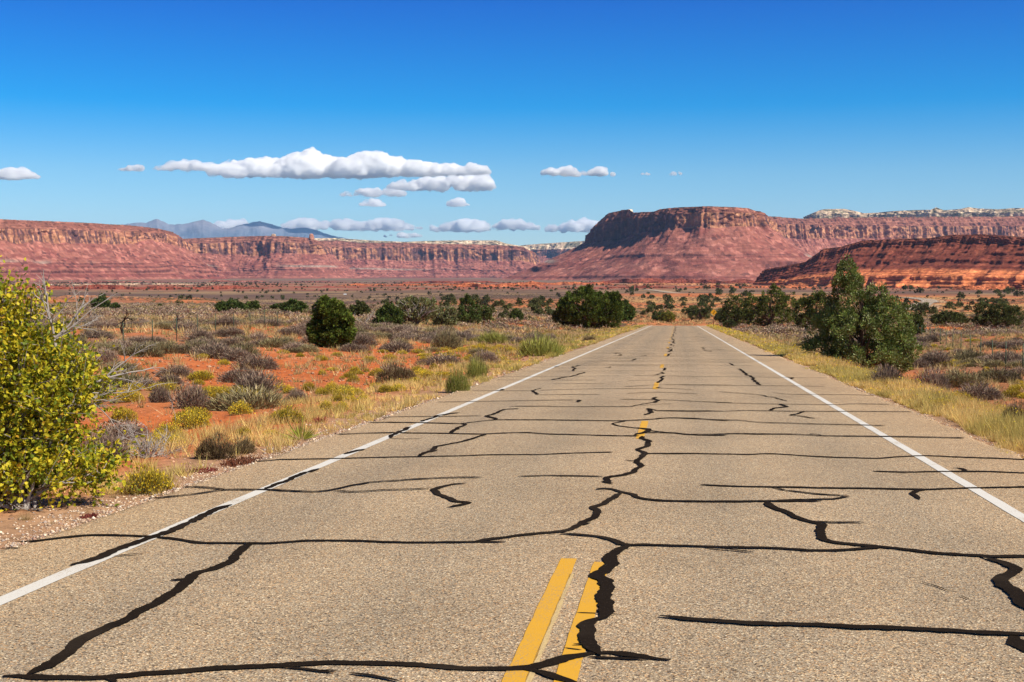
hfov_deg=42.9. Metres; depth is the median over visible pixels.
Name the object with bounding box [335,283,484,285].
rock ledge
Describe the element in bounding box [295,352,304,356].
rabbitbrush
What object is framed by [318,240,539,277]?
mesa
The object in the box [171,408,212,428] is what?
rabbitbrush
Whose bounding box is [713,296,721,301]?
juniper bush
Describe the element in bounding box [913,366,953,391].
grey shrub
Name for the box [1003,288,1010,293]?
juniper bush
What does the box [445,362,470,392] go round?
green shrub
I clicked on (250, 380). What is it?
grey shrub
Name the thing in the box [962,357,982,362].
sagebrush
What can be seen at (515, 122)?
sky
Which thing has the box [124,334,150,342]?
grey shrub
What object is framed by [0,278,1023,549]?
ground
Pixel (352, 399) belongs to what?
rabbitbrush
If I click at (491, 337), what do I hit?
green shrub
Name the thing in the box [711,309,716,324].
road sign
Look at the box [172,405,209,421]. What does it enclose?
rabbitbrush
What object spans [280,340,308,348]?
grey shrub
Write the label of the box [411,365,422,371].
rabbitbrush
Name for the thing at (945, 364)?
rabbitbrush
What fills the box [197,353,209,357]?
rabbitbrush
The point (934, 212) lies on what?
mesa
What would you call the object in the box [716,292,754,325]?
juniper tree
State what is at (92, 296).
rock ledge
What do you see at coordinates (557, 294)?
scrub
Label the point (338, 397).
rabbitbrush
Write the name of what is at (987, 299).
juniper bush
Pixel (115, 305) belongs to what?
juniper tree
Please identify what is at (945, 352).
grey shrub
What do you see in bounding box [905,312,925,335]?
juniper tree
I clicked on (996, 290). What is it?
juniper bush
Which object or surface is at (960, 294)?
juniper bush
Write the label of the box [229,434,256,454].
dark shrub
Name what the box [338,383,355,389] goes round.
rabbitbrush
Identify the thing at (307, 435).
spiky plant
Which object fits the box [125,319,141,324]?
grey shrub
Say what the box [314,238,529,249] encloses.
mesa
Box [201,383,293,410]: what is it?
sagebrush
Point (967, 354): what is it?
sagebrush
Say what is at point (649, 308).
juniper bush
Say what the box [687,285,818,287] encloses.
rock ledge
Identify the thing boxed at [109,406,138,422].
rabbitbrush
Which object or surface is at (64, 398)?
leafy bush
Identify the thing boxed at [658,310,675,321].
juniper tree
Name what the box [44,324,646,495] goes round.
verge grass
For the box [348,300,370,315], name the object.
juniper tree
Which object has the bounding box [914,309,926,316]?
juniper bush
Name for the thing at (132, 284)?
rock ledge
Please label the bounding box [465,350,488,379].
green shrub
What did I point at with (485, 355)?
grey shrub
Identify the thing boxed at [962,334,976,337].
sagebrush
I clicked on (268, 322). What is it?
grey shrub
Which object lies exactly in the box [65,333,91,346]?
sagebrush
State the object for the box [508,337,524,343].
grey shrub
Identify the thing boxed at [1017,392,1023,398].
rabbitbrush
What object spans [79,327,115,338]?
grey shrub
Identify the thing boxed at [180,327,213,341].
grey shrub
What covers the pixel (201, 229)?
mountains
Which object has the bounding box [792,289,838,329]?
juniper tree
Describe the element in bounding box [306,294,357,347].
juniper tree
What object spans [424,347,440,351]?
sagebrush
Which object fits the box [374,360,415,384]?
dark shrub
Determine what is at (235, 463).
red weed
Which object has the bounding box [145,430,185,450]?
rabbitbrush
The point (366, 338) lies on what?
grey shrub
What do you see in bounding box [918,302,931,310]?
juniper bush
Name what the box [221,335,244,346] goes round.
grey shrub
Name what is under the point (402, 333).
grey shrub
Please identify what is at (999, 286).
rock ledge
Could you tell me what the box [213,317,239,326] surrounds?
grey shrub
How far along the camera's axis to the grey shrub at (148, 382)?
33.06 m
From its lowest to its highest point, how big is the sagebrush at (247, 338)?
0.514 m
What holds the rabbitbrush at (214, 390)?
on the ground at (146, 414)
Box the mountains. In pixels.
[121,219,346,238]
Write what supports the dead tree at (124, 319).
on the ground at (146, 414)
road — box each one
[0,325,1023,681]
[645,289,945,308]
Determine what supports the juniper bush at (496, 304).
on the ground at (146, 414)
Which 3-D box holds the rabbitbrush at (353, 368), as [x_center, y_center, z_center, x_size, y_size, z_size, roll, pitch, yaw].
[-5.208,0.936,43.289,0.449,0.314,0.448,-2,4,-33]
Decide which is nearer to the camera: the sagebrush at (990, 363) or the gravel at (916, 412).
the gravel at (916, 412)
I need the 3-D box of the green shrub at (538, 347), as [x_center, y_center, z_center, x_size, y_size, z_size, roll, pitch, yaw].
[1.184,0.051,55.470,2.262,1.251,2.425,2,3,28]
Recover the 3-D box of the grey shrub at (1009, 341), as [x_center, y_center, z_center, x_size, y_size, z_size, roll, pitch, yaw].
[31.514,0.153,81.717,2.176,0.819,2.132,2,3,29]
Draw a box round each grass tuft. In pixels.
[18,511,32,520]
[74,494,85,502]
[253,413,266,428]
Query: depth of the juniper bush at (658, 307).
406.61 m
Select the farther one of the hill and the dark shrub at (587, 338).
the hill
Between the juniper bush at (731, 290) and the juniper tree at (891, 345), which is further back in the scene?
the juniper bush at (731, 290)
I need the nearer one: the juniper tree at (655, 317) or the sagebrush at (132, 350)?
the sagebrush at (132, 350)
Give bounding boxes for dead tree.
[108,308,133,333]
[175,313,181,329]
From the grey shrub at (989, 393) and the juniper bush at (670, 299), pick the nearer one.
the grey shrub at (989, 393)
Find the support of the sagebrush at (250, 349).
on the ground at (146, 414)
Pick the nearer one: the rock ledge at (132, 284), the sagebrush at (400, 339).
the sagebrush at (400, 339)
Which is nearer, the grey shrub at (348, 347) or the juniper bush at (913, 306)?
the grey shrub at (348, 347)
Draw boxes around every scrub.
[2,281,1023,311]
[11,293,1023,325]
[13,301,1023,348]
[133,305,1013,354]
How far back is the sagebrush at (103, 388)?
32.37 m
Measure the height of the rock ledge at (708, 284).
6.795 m
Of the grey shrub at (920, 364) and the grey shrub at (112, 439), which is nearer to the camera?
the grey shrub at (112, 439)
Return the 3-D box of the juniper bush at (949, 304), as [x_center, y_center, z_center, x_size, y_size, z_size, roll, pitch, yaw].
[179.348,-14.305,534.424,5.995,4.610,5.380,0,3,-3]
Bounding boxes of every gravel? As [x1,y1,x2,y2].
[0,353,566,548]
[790,361,1023,458]
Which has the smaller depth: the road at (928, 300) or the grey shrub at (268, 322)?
the grey shrub at (268, 322)
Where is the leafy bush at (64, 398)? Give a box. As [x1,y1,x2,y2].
[0,255,176,511]
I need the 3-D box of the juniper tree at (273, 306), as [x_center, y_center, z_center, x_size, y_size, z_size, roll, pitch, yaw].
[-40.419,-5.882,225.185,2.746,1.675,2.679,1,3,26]
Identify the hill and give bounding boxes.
[753,234,1023,287]
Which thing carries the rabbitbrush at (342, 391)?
on the ground at (146, 414)
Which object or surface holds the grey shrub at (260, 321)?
on the ground at (146, 414)
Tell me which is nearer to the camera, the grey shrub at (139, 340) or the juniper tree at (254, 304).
the grey shrub at (139, 340)
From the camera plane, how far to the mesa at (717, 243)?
4275.84 m
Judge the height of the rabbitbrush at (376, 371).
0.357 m
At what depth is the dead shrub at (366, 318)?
114.79 m
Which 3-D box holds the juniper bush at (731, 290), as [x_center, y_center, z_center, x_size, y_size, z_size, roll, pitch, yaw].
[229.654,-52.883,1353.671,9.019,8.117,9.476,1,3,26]
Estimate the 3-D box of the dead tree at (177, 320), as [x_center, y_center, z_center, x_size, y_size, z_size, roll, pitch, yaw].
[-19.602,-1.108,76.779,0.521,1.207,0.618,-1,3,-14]
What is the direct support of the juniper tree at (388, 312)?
on the ground at (146, 414)
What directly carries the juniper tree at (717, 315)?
on the ground at (146, 414)
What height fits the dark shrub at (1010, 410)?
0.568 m
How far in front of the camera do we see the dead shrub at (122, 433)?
18.40 m
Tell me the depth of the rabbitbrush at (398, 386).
30.62 m
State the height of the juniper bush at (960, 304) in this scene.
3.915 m
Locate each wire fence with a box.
[46,310,277,349]
[918,325,1023,367]
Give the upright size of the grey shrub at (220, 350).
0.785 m
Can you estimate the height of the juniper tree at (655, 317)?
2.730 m
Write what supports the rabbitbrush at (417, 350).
on the ground at (146, 414)
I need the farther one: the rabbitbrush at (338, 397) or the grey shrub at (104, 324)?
the grey shrub at (104, 324)
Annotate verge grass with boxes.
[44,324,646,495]
[705,324,1023,457]
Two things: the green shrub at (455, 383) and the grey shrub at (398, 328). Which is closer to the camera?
the green shrub at (455, 383)
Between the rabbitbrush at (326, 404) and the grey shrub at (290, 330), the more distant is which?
the grey shrub at (290, 330)
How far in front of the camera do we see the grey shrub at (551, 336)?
95.09 m
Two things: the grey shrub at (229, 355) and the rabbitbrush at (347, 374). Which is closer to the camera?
the rabbitbrush at (347, 374)
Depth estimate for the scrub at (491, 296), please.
737.67 m
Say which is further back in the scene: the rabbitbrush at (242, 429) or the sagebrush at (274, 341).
the sagebrush at (274, 341)
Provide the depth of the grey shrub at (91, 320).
90.79 m
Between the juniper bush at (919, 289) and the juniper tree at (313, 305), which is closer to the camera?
the juniper tree at (313, 305)
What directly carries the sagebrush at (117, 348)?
on the ground at (146, 414)
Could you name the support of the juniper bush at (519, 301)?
on the ground at (146, 414)
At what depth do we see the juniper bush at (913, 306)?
481.37 m
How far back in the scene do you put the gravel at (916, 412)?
22.93 m
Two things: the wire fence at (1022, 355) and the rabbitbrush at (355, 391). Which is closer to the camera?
the rabbitbrush at (355, 391)
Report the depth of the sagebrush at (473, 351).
63.35 m
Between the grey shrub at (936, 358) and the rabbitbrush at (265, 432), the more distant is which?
the grey shrub at (936, 358)
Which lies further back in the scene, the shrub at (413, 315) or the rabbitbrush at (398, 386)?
the shrub at (413, 315)
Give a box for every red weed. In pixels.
[79,512,97,518]
[191,467,217,472]
[219,454,267,466]
[311,415,327,422]
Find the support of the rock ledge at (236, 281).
on the ground at (146, 414)
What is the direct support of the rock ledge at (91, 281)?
on the ground at (146, 414)
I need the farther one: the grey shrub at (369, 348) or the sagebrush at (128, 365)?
the grey shrub at (369, 348)
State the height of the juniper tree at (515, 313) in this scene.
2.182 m
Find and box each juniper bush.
[439,300,450,306]
[446,296,457,304]
[471,294,479,300]
[489,304,496,312]
[491,300,501,306]
[498,299,505,305]
[503,304,511,309]
[515,297,524,305]
[530,298,540,305]
[530,304,537,311]
[533,309,545,314]
[538,295,545,301]
[543,299,553,304]
[645,304,656,313]
[654,304,663,310]
[664,295,674,303]
[666,304,675,309]
[699,295,708,303]
[704,293,713,299]
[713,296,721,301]
[729,287,736,292]
[900,300,915,310]
[914,287,924,292]
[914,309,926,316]
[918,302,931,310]
[925,305,938,313]
[942,301,956,309]
[955,301,963,307]
[956,291,964,298]
[964,305,972,310]
[979,297,991,307]
[992,288,1001,293]
[993,297,1010,304]
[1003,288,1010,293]
[1014,289,1023,296]
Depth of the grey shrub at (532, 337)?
91.06 m
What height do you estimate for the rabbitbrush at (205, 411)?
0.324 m
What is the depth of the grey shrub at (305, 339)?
66.18 m
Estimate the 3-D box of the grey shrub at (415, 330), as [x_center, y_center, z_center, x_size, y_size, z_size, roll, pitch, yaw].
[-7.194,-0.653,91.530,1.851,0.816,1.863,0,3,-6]
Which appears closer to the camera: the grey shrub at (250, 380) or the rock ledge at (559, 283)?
the grey shrub at (250, 380)
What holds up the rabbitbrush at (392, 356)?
on the ground at (146, 414)
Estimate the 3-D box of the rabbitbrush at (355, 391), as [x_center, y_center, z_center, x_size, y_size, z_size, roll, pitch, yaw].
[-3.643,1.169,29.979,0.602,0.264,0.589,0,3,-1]
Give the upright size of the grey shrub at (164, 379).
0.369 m
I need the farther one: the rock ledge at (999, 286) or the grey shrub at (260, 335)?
the rock ledge at (999, 286)
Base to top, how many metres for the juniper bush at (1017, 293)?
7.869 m
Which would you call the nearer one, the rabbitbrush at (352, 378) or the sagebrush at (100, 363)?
the rabbitbrush at (352, 378)
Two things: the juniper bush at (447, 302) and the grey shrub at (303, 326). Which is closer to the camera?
the grey shrub at (303, 326)
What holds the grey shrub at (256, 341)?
on the ground at (146, 414)
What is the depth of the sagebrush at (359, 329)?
80.10 m
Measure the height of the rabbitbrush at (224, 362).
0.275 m
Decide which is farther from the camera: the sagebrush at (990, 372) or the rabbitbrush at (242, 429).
the sagebrush at (990, 372)
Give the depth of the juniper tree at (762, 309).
229.55 m
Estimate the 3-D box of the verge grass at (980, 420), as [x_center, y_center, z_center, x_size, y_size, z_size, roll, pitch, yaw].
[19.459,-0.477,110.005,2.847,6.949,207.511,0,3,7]
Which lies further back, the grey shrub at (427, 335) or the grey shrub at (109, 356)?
the grey shrub at (427, 335)
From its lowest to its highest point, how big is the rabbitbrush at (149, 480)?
0.389 m
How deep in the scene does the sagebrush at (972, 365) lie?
59.49 m
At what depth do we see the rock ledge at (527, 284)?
2048.85 m
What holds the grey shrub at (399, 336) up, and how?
on the ground at (146, 414)
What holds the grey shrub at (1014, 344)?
on the ground at (146, 414)
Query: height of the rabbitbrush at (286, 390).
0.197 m
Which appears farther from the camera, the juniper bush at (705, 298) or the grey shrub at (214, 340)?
the juniper bush at (705, 298)
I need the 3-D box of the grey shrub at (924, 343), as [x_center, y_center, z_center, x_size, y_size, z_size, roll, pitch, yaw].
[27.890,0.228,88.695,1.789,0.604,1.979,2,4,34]
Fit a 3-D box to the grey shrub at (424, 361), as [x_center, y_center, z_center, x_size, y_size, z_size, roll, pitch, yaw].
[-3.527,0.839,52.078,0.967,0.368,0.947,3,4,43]
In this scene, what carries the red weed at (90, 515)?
on the ground at (146, 414)
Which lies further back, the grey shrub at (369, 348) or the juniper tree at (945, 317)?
the juniper tree at (945, 317)
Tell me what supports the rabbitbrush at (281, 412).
on the ground at (146, 414)
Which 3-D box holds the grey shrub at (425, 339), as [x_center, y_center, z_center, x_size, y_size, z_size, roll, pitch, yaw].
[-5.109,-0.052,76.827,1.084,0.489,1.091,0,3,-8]
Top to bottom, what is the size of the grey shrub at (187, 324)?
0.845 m
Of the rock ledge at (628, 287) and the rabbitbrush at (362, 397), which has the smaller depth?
the rabbitbrush at (362, 397)
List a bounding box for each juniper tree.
[89,294,110,307]
[110,302,120,308]
[214,299,248,311]
[244,300,261,310]
[269,303,281,308]
[279,298,308,312]
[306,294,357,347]
[311,298,318,309]
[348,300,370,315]
[373,301,403,324]
[432,305,458,325]
[457,293,481,323]
[476,304,493,323]
[508,308,524,320]
[551,284,623,328]
[620,298,636,321]
[651,311,661,320]
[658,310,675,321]
[686,301,712,319]
[714,309,725,319]
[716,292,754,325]
[722,318,736,327]
[739,283,799,326]
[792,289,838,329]
[799,253,922,373]
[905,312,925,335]
[929,310,968,324]
[968,301,1023,328]
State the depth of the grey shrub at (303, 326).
78.11 m
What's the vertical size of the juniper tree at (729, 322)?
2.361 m
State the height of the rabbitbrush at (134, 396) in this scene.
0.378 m
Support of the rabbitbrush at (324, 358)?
on the ground at (146, 414)
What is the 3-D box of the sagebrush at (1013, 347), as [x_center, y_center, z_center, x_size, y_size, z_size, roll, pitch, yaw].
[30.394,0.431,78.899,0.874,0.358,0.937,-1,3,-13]
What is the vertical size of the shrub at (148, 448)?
0.937 m
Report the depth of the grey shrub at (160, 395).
27.94 m
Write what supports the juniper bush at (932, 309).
on the ground at (146, 414)
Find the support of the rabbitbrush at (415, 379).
on the ground at (146, 414)
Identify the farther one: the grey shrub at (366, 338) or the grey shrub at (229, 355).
the grey shrub at (366, 338)
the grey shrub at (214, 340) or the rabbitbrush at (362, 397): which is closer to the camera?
the rabbitbrush at (362, 397)
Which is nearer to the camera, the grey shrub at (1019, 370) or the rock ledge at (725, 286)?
the grey shrub at (1019, 370)
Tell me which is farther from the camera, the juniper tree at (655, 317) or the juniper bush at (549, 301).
the juniper bush at (549, 301)
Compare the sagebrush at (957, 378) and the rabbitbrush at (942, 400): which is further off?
the sagebrush at (957, 378)
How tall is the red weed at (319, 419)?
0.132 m
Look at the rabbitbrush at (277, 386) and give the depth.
34.51 m
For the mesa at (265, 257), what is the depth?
6585.98 m
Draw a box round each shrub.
[70,419,135,463]
[79,316,104,322]
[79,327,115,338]
[80,429,133,461]
[83,320,113,328]
[84,323,99,328]
[84,418,153,441]
[92,346,121,363]
[102,338,137,346]
[103,319,119,326]
[116,414,194,458]
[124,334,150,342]
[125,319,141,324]
[131,378,157,387]
[146,336,168,343]
[147,383,172,402]
[155,363,194,377]
[158,374,182,383]
[167,343,189,353]
[169,379,211,408]
[170,319,199,330]
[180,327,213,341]
[185,342,211,356]
[191,337,225,349]
[194,429,236,459]
[196,342,236,358]
[210,329,227,336]
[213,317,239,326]
[216,367,266,382]
[217,325,246,336]
[220,346,252,360]
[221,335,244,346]
[228,351,280,369]
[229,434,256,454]
[232,367,283,392]
[245,331,268,340]
[251,318,265,325]
[252,337,263,344]
[261,318,283,326]
[275,325,305,336]
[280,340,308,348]
[284,388,306,402]
[288,321,306,333]
[297,335,334,343]
[338,343,367,352]
[352,332,377,345]
[354,312,373,322]
[361,343,372,350]
[362,326,374,330]
[372,325,393,332]
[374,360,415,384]
[379,363,402,372]
[381,338,411,352]
[389,334,415,340]
[392,324,409,332]
[392,329,416,336]
[394,295,439,324]
[400,327,419,334]
[408,333,425,340]
[414,358,432,365]
[416,337,431,342]
[423,331,436,336]
[425,352,459,365]
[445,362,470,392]
[452,331,473,337]
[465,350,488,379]
[469,349,499,362]
[474,329,509,342]
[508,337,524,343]
[516,329,565,356]
[522,333,542,340]
[544,333,556,338]
[581,334,595,340]
[866,363,903,382]
[902,357,933,367]
[907,334,932,342]
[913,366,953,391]
[915,341,932,346]
[918,349,954,366]
[922,349,951,359]
[923,334,939,341]
[956,380,1003,400]
[977,340,1001,347]
[981,348,1023,363]
[984,368,1021,382]
[999,400,1023,421]
[1000,338,1023,346]
[1003,339,1023,347]
[1010,365,1023,374]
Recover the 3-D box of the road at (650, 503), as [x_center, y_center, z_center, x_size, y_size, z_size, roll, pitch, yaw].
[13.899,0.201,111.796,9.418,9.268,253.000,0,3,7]
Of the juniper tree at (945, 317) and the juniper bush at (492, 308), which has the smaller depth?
the juniper tree at (945, 317)
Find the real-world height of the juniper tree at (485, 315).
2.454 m
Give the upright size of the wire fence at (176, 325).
2.284 m
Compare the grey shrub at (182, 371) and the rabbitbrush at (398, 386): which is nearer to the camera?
the rabbitbrush at (398, 386)
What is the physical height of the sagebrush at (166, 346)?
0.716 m
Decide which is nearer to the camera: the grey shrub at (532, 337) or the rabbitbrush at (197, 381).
the rabbitbrush at (197, 381)
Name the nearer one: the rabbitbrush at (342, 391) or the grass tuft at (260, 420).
the grass tuft at (260, 420)
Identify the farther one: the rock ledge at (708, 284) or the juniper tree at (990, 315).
the rock ledge at (708, 284)
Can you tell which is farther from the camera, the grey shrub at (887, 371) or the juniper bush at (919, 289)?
the juniper bush at (919, 289)
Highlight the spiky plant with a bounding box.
[277,415,323,439]
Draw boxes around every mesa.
[0,219,228,280]
[184,236,362,277]
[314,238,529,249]
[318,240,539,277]
[502,206,811,280]
[521,241,584,262]
[768,216,1023,255]
[803,207,1023,218]
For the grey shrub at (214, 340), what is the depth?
53.01 m
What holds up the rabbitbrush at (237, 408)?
on the ground at (146, 414)
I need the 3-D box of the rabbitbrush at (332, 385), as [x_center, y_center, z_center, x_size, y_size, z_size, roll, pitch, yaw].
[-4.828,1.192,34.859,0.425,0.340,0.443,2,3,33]
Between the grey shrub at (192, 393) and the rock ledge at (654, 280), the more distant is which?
the rock ledge at (654, 280)
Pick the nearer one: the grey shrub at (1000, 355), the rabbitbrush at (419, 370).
the rabbitbrush at (419, 370)
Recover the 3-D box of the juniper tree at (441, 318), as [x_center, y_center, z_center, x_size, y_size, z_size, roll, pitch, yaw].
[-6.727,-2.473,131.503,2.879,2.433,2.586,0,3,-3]
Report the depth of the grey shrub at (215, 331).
69.51 m
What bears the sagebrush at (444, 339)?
on the ground at (146, 414)
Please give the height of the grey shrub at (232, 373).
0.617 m
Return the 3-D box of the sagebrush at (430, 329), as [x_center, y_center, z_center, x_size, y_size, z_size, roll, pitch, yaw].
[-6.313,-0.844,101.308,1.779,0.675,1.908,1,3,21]
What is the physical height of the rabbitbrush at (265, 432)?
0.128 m
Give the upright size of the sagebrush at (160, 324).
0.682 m
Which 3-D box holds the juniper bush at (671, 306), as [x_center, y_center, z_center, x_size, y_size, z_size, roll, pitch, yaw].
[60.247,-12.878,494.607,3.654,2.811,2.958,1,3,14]
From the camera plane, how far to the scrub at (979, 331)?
156.67 m
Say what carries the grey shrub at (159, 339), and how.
on the ground at (146, 414)
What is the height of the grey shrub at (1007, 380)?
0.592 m
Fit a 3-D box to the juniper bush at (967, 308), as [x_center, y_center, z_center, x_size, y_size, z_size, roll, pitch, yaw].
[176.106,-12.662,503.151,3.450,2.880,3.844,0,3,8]
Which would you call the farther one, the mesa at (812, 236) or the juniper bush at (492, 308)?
the mesa at (812, 236)
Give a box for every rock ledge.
[0,280,168,282]
[7,284,266,289]
[41,283,206,284]
[60,295,141,297]
[208,279,266,281]
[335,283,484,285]
[393,281,500,283]
[452,282,544,286]
[525,281,616,284]
[565,286,669,288]
[589,278,754,282]
[625,283,752,285]
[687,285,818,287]
[951,284,1023,289]
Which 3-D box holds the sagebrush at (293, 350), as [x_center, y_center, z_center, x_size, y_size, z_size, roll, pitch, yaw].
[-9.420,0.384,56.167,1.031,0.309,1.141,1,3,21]
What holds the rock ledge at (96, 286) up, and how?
on the ground at (146, 414)
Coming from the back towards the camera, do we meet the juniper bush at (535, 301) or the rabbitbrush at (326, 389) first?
the juniper bush at (535, 301)
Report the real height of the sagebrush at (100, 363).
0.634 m
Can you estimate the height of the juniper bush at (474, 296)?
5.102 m
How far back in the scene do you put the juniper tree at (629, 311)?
289.54 m
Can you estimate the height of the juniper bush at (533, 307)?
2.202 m
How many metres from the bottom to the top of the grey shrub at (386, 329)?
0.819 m
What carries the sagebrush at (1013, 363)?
on the ground at (146, 414)
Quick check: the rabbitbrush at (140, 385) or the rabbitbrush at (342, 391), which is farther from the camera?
the rabbitbrush at (140, 385)
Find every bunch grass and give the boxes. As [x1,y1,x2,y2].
[15,303,1023,369]
[50,314,1023,455]
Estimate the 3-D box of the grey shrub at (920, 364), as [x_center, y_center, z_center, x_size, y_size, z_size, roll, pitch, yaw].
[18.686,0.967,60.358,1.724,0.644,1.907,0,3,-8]
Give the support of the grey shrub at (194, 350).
on the ground at (146, 414)
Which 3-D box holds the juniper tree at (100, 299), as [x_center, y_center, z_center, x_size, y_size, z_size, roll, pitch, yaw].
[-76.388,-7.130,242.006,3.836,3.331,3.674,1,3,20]
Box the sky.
[0,0,1023,245]
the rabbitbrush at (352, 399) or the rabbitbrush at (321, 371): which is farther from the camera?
the rabbitbrush at (321, 371)
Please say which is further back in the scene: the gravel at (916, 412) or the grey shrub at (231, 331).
the grey shrub at (231, 331)
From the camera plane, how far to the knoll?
1870.49 m
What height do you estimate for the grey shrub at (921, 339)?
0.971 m
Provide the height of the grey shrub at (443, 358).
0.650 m
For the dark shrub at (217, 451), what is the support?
on the ground at (146, 414)
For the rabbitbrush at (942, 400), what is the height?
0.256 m
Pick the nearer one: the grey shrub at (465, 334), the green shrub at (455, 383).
the green shrub at (455, 383)
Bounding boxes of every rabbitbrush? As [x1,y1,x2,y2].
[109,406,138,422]
[111,387,145,402]
[121,382,146,390]
[121,461,173,495]
[145,381,180,390]
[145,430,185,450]
[152,421,183,434]
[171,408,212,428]
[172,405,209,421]
[186,370,215,379]
[191,379,205,384]
[192,406,212,418]
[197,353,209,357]
[201,386,211,395]
[207,385,229,397]
[217,359,230,364]
[219,385,242,397]
[227,398,253,414]
[233,426,250,435]
[261,429,276,434]
[266,404,305,423]
[272,383,293,390]
[282,387,295,393]
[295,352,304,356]
[302,382,314,390]
[314,355,328,360]
[316,386,334,394]
[318,370,326,374]
[318,398,331,409]
[324,381,337,388]
[329,394,343,400]
[332,386,354,397]
[335,401,348,410]
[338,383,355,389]
[343,370,357,377]
[343,395,357,402]
[346,374,360,381]
[349,366,359,371]
[349,387,365,394]
[357,394,370,401]
[362,355,375,360]
[368,367,383,375]
[377,384,395,392]
[381,353,396,359]
[391,382,406,390]
[409,376,422,383]
[410,348,425,352]
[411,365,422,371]
[413,368,425,374]
[417,369,435,378]
[434,370,449,377]
[931,397,954,403]
[938,361,954,366]
[956,391,971,398]
[1002,389,1020,397]
[1008,383,1023,389]
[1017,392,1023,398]
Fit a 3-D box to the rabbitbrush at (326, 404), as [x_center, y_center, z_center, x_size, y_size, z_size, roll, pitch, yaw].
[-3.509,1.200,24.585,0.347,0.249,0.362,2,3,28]
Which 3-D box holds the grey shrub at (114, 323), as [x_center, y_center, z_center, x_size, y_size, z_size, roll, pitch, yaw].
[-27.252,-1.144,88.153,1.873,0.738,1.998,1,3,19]
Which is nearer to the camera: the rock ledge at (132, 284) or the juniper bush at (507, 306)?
the juniper bush at (507, 306)
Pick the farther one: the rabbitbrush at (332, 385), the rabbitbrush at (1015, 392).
the rabbitbrush at (1015, 392)
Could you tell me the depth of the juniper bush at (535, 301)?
413.10 m
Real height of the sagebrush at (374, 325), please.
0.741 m
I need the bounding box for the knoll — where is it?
[315,285,338,287]
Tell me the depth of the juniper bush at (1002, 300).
633.88 m
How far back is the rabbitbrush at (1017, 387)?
42.48 m
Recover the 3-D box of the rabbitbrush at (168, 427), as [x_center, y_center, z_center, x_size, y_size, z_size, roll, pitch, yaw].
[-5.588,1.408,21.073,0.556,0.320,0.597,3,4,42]
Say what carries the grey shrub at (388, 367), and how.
on the ground at (146, 414)
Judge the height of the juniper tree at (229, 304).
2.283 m
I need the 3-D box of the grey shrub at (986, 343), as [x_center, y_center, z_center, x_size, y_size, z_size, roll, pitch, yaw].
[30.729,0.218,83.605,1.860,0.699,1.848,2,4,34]
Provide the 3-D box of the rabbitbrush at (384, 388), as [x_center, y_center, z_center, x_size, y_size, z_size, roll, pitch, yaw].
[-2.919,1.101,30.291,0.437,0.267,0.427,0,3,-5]
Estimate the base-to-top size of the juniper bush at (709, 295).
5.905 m
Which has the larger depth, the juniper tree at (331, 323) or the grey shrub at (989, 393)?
the juniper tree at (331, 323)
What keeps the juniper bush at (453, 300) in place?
on the ground at (146, 414)
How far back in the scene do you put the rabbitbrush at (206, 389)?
29.98 m
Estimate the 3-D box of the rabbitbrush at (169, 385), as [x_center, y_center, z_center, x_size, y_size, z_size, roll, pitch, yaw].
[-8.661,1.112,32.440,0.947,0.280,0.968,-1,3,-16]
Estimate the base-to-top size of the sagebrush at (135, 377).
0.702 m
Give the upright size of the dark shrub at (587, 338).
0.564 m
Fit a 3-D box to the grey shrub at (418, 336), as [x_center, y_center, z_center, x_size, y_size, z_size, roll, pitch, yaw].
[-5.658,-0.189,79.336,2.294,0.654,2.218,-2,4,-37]
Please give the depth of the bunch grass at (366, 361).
59.92 m
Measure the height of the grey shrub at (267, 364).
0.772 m
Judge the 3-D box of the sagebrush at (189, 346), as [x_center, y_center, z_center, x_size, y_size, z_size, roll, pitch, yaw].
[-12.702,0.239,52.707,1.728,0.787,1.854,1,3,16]
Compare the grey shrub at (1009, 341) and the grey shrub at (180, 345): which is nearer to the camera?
the grey shrub at (180, 345)
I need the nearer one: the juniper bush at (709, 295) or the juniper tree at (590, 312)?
the juniper tree at (590, 312)
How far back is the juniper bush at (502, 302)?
458.00 m
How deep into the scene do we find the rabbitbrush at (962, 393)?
30.18 m
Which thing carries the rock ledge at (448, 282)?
on the ground at (146, 414)
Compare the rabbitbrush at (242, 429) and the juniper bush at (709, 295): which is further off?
the juniper bush at (709, 295)
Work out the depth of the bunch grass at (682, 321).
137.09 m
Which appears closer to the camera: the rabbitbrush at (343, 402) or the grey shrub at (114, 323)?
the rabbitbrush at (343, 402)
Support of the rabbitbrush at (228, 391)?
on the ground at (146, 414)
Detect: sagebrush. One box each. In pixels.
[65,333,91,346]
[80,352,104,368]
[86,373,117,389]
[89,340,125,353]
[99,360,141,371]
[112,367,154,388]
[118,340,166,357]
[146,340,186,353]
[151,320,172,329]
[180,338,206,353]
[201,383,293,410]
[227,340,262,356]
[232,333,251,341]
[255,333,296,347]
[283,347,304,352]
[296,343,319,351]
[355,324,368,332]
[368,323,386,327]
[370,331,386,338]
[390,337,408,343]
[423,326,438,331]
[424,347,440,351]
[431,327,463,348]
[467,347,484,354]
[525,330,543,337]
[939,365,990,387]
[949,348,987,359]
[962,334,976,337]
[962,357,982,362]
[962,363,977,366]
[971,367,1022,382]
[982,358,1007,366]
[1003,360,1023,367]
[1007,346,1019,349]
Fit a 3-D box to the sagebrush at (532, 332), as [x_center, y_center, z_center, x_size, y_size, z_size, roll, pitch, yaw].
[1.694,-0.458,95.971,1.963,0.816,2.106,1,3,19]
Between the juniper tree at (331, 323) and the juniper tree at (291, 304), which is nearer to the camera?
the juniper tree at (331, 323)
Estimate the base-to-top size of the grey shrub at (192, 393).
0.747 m

